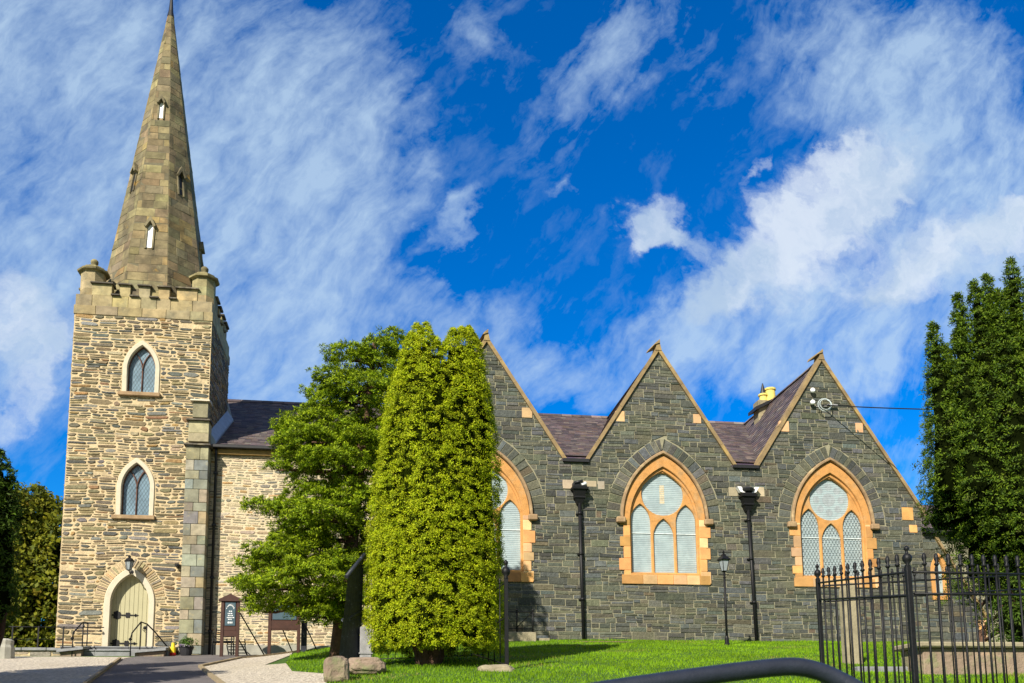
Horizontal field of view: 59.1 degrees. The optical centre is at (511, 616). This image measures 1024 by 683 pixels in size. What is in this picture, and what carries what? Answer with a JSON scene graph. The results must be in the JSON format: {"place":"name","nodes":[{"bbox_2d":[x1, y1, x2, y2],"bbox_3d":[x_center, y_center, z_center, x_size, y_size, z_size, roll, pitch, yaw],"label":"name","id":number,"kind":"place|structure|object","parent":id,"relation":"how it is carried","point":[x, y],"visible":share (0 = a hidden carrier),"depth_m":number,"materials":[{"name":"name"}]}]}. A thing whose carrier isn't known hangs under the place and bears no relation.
{"place":"outdoors","nodes":[
{"label":"outdoors","id":0,"kind":"place"},
{"bbox_2d":[0,653,324,682],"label":"gravel path","id":1,"kind":"structure","parent":0,"point":[23,669],"depth_m":21.23,"materials":[{"name":"beige gravel"}]},
{"bbox_2d":[91,655,253,682],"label":"drive road","id":2,"kind":"structure","parent":0,"point":[162,669],"depth_m":21.88,"materials":[{"name":"grey asphalt"}]},
{"bbox_2d":[169,643,175,655],"bbox_3d":[-10.670,1.043,28.441,0.200,0.420,0.200,1,-8,-9],"label":"plastic container","id":3,"kind":"object","parent":2,"relation":"on","point":[172,650],"visible":0.96,"depth_m":28.37,"materials":[{"name":"yellow plastic"}]},
{"bbox_2d":[175,635,198,655],"bbox_3d":[-10.298,0.927,28.630,0.688,0.666,0.706,1,-8,-9],"label":"planter","id":4,"kind":"object","parent":2,"relation":"on","point":[187,649],"visible":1,"depth_m":28.46,"materials":[{"name":"black plastic"}]},
{"bbox_2d":[212,628,234,654],"bbox_3d":[-9.368,0.824,29.369,0.618,0.950,0.708,1,-8,-9],"label":"bench","id":5,"kind":"object","parent":2,"relation":"on","point":[215,641],"visible":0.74,"depth_m":29.25,"materials":[{"name":"black paint"}]},
{"bbox_2d":[0,0,1023,619],"label":"sky","id":6,"kind":"structure","parent":0,"point":[752,189],"materials":[{"name":"blue"}]},
{"bbox_2d":[32,638,1023,682],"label":"ground","id":7,"kind":"structure","parent":0,"point":[282,660],"depth_m":21.21,"materials":[{"name":"green plant"}]},
{"bbox_2d":[0,638,14,658],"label":"stone bollard","id":8,"kind":"object","parent":7,"relation":"on","point":[7,649],"visible":0.8,"depth_m":25.66,"materials":[{"name":"beige stone"}]},
{"bbox_2d":[0,448,25,645],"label":"dark yew","id":9,"kind":"object","parent":7,"relation":"on","point":[9,502],"visible":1,"depth_m":19.77,"materials":[{"name":"green plant"}]},
{"bbox_2d":[4,483,63,647],"bbox_3d":[-20.705,-1.234,39.173,5.851,8.846,5.948,5,-9,-35],"label":"broadleaf tree","id":10,"kind":"object","parent":7,"relation":"on","point":[40,547],"visible":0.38,"depth_m":37.82,"materials":[{"name":"green plant"}]},
{"bbox_2d":[17,481,54,502],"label":"broadleaf tree","id":11,"kind":"object","parent":7,"relation":"on","point":[38,487],"visible":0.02,"depth_m":45.16,"materials":[{"name":"green plant"}]},
{"bbox_2d":[15,647,62,655],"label":"wall","id":12,"kind":"structure","parent":7,"relation":"on","point":[29,651],"depth_m":27.41,"materials":[{"name":"stone"}]},
{"bbox_2d":[8,626,103,647],"bbox_3d":[-15.261,0.650,27.587,5.279,0.703,0.036,1,-8,-9],"label":"wall railing","id":13,"kind":"object","parent":12,"relation":"on","point":[63,627],"depth_m":27.75,"materials":[{"name":"metal"}]},
{"bbox_2d":[56,646,90,655],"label":"cheek wall","id":14,"kind":"structure","parent":7,"relation":"on","point":[79,652],"depth_m":27.48,"materials":[{"name":"stone"}]},
{"bbox_2d":[60,646,169,655],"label":"entrance steps","id":15,"kind":"structure","parent":7,"relation":"on","point":[109,651],"depth_m":28.08,"materials":[{"name":"grey stone"}]},
{"bbox_2d":[70,621,88,656],"bbox_3d":[-13.362,0.715,27.905,0.099,1.190,0.981,-1,-8,1],"label":"handrail","id":16,"kind":"object","parent":15,"relation":"on","point":[72,638],"visible":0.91,"depth_m":28.13,"materials":[{"name":"black metal"}]},
{"bbox_2d":[131,647,177,655],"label":"cheek wall","id":17,"kind":"structure","parent":7,"relation":"on","point":[146,652],"depth_m":27.81,"materials":[{"name":"stone"}]},
{"bbox_2d":[129,621,167,656],"bbox_3d":[-11.452,0.761,28.337,0.453,1.180,1.404,-6,-10,37],"label":"handrail","id":18,"kind":"object","parent":17,"relation":"on","point":[147,625],"visible":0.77,"depth_m":28.33,"materials":[{"name":"black metal"}]},
{"bbox_2d":[82,650,300,682],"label":"kerb","id":19,"kind":"structure","parent":7,"relation":"on","point":[211,675],"depth_m":22.59,"materials":[{"name":"stone"}]},
{"bbox_2d":[219,594,263,656],"bbox_3d":[-8.521,0.388,28.811,0.619,2.092,1.733,-7,-10,40],"label":"notice board","id":20,"kind":"object","parent":7,"relation":"on","point":[230,618],"visible":0.92,"depth_m":28.40,"materials":[{"name":"brown wood"}]},
{"bbox_2d":[267,603,315,653],"bbox_3d":[-7.072,0.408,29.087,1.559,2.027,1.016,1,-8,-9],"label":"notice board","id":21,"kind":"object","parent":7,"relation":"on","point":[277,621],"visible":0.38,"depth_m":28.63,"materials":[{"name":"brown wood"}]},
{"bbox_2d":[301,621,306,651],"bbox_3d":[-6.741,0.702,29.284,0.180,1.103,0.180,1,-8,-9],"label":"timber post","id":22,"kind":"object","parent":7,"relation":"on","point":[303,638],"visible":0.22,"depth_m":29.20,"materials":[{"name":"black paint"}]},
{"bbox_2d":[224,325,406,656],"bbox_3d":[-4.799,-3.502,24.212,5.527,9.668,4.377,1,-8,-9],"label":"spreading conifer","id":23,"kind":"object","parent":7,"relation":"on","point":[349,441],"visible":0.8,"depth_m":23.82,"materials":[{"name":"green plant"}]},
{"bbox_2d":[323,656,349,682],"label":"boulder","id":24,"kind":"object","parent":7,"relation":"on","point":[335,668],"visible":0.92,"depth_m":16.65,"materials":[{"name":"stone"}]},
{"bbox_2d":[339,553,366,658],"bbox_3d":[-3.403,-0.081,19.500,0.227,2.733,0.888,-5,-9,29],"label":"stone monument","id":25,"kind":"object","parent":7,"relation":"on","point":[351,619],"depth_m":19.49,"materials":[{"name":"black stone"}]},
{"bbox_2d":[359,627,372,656],"bbox_3d":[-3.178,0.783,19.645,0.300,1.098,0.290,1,-8,-9],"label":"gate post","id":26,"kind":"object","parent":7,"relation":"on","point":[365,651],"visible":0.61,"depth_m":19.55,"materials":[{"name":"white stone"}]},
{"bbox_2d":[349,657,386,675],"bbox_3d":[-2.915,1.007,17.994,0.837,0.368,0.631,1,-8,-9],"label":"boulder","id":27,"kind":"object","parent":7,"relation":"on","point":[368,665],"visible":0.83,"depth_m":17.74,"materials":[{"name":"stone"}]},
{"bbox_2d":[373,640,481,658],"bbox_3d":[-2.277,0.710,21.503,3.357,0.821,0.044,2,-8,-15],"label":"railing","id":28,"kind":"object","parent":7,"relation":"on","point":[457,655],"visible":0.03,"depth_m":21.40,"materials":[{"name":"black metal"}]},
{"bbox_2d":[358,320,508,664],"bbox_3d":[-1.760,-2.744,20.598,3.385,8.072,3.488,1,-8,-9],"label":"golden yew","id":29,"kind":"object","parent":7,"relation":"on","point":[430,588],"visible":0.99,"depth_m":19.64,"materials":[{"name":"green plant"}]},
{"bbox_2d":[477,560,509,664],"bbox_3d":[-0.563,0.224,20.506,0.186,2.428,3.412,2,-8,-16],"label":"iron railing","id":30,"kind":"object","parent":7,"relation":"on","point":[505,571],"visible":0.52,"depth_m":19.01,"materials":[{"name":"black metal"}]},
{"bbox_2d":[477,664,514,671],"bbox_3d":[-0.331,1.157,18.574,0.791,0.339,0.502,1,-8,-9],"label":"flat stone","id":31,"kind":"object","parent":7,"relation":"on","point":[500,667],"visible":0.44,"depth_m":18.38,"materials":[{"name":"beige stone"}]},
{"bbox_2d":[496,608,549,640],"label":"side steps","id":32,"kind":"structure","parent":7,"relation":"on","point":[521,636],"depth_m":30.33,"materials":[{"name":"black paint"}]},
{"bbox_2d":[55,0,1022,654],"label":"stone church","id":33,"kind":"structure","parent":7,"relation":"on","point":[645,502],"depth_m":32.44,"materials":[{"name":"grey stone"}]},
{"bbox_2d":[102,568,154,646],"bbox_3d":[-12.496,-0.097,29.578,1.580,2.986,0.370,1,-8,-9],"label":"door","id":34,"kind":"structure","parent":33,"relation":"in","point":[129,599],"depth_m":29.61,"materials":[{"name":"wood"}]},
{"bbox_2d":[124,555,134,573],"bbox_3d":[-12.410,-1.665,29.374,0.330,0.606,0.549,1,-8,-9],"label":"wall lantern","id":35,"kind":"object","parent":33,"relation":"attached to","point":[129,561],"depth_m":29.19,"materials":[{"name":"black paint"}]},
{"bbox_2d":[111,458,154,519],"bbox_3d":[-12.519,-4.228,30.038,1.360,2.115,0.330,1,-8,-9],"label":"window","id":36,"kind":"structure","parent":33,"relation":"in","point":[134,495],"depth_m":30.10,"materials":[{"name":"glass"}]},
{"bbox_2d":[117,341,160,397],"bbox_3d":[-12.558,-8.370,30.599,1.360,1.995,0.330,1,-8,-9],"label":"window","id":37,"kind":"structure","parent":33,"relation":"in","point":[141,365],"depth_m":30.66,"materials":[{"name":"glass"}]},
{"bbox_2d":[492,448,537,581],"bbox_3d":[-0.913,-3.676,32.036,3.660,4.982,0.430,1,-8,-9],"label":"window","id":38,"kind":"structure","parent":33,"relation":"in","point":[518,538],"depth_m":32.21,"materials":[{"name":"orange stone"}]},
{"bbox_2d":[616,451,713,584],"bbox_3d":[5.553,-3.604,33.017,3.660,4.982,0.430,1,-8,-9],"label":"window","id":39,"kind":"structure","parent":33,"relation":"in","point":[664,539],"depth_m":33.07,"materials":[{"name":"orange stone"}]},
{"bbox_2d":[787,457,879,587],"bbox_3d":[12.038,-3.531,34.000,3.660,4.982,0.430,1,-8,-9],"label":"window","id":40,"kind":"structure","parent":33,"relation":"in","point":[830,525],"depth_m":34.07,"materials":[{"name":"orange stone"}]},
{"bbox_2d":[814,398,928,411],"bbox_3d":[15.132,-7.331,31.588,9.107,2.726,0.726,-7,-10,41],"label":"overhead cable","id":41,"kind":"object","parent":33,"relation":"attached to","point":[830,405],"visible":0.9,"depth_m":33.94,"materials":[{"name":"black paint"}]},
{"bbox_2d":[930,554,949,599],"bbox_3d":[16.279,-1.500,34.494,0.720,1.802,0.210,1,-8,-9],"label":"window","id":42,"kind":"structure","parent":33,"relation":"in","point":[941,562],"depth_m":34.43,"materials":[{"name":"orange stone"}]},
{"bbox_2d":[717,550,730,644],"bbox_3d":[7.022,-0.590,29.741,0.339,3.224,0.339,2,-8,-21],"label":"lantern lamp post","id":43,"kind":"object","parent":7,"relation":"on","point":[723,559],"visible":0.91,"depth_m":29.77,"materials":[{"name":"black metal"}]},
{"bbox_2d":[592,657,862,682],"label":"foreground handrail","id":44,"kind":"object","parent":7,"relation":"on","point":[773,667],"visible":1,"depth_m":2.77,"materials":[{"name":"metal"}]},
{"bbox_2d":[839,583,861,663],"bbox_3d":[8.305,0.271,22.173,0.420,2.200,0.220,1,-8,-9],"label":"headstone","id":45,"kind":"object","parent":7,"relation":"on","point":[854,627],"visible":0.48,"depth_m":22.09,"materials":[{"name":"beige stone"}]},
{"bbox_2d":[814,545,918,682],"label":"iron railing","id":46,"kind":"object","parent":7,"relation":"on","point":[907,560],"visible":1,"depth_m":9.98,"materials":[{"name":"black metal"}]},
{"bbox_2d":[852,666,907,671],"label":"grave kerb","id":47,"kind":"structure","parent":7,"relation":"on","point":[857,669],"depth_m":19.70,"materials":[{"name":"grey stone"}]},
{"bbox_2d":[894,641,1023,674],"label":"table tomb","id":48,"kind":"object","parent":7,"relation":"on","point":[936,657],"visible":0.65,"depth_m":19.38,"materials":[{"name":"stone"}]},
{"bbox_2d":[910,256,1023,641],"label":"dark yew","id":49,"kind":"object","parent":7,"relation":"on","point":[976,435],"visible":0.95,"depth_m":22.81,"materials":[{"name":"green plant"}]},
{"bbox_2d":[912,553,1023,682],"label":"iron railing","id":50,"kind":"object","parent":7,"relation":"on","point":[984,573],"visible":1,"depth_m":9.02,"materials":[{"name":"black metal"}]},
{"bbox_2d":[822,563,1023,682],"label":"iron railing","id":51,"kind":"object","parent":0,"point":[946,578],"visible":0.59,"depth_m":13.11,"materials":[{"name":"black metal"}]},
{"bbox_2d":[918,497,1023,641],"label":"tree","id":52,"kind":"object","parent":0,"point":[938,522],"visible":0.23,"depth_m":23.84,"materials":[{"name":"green plant"}]}
]}

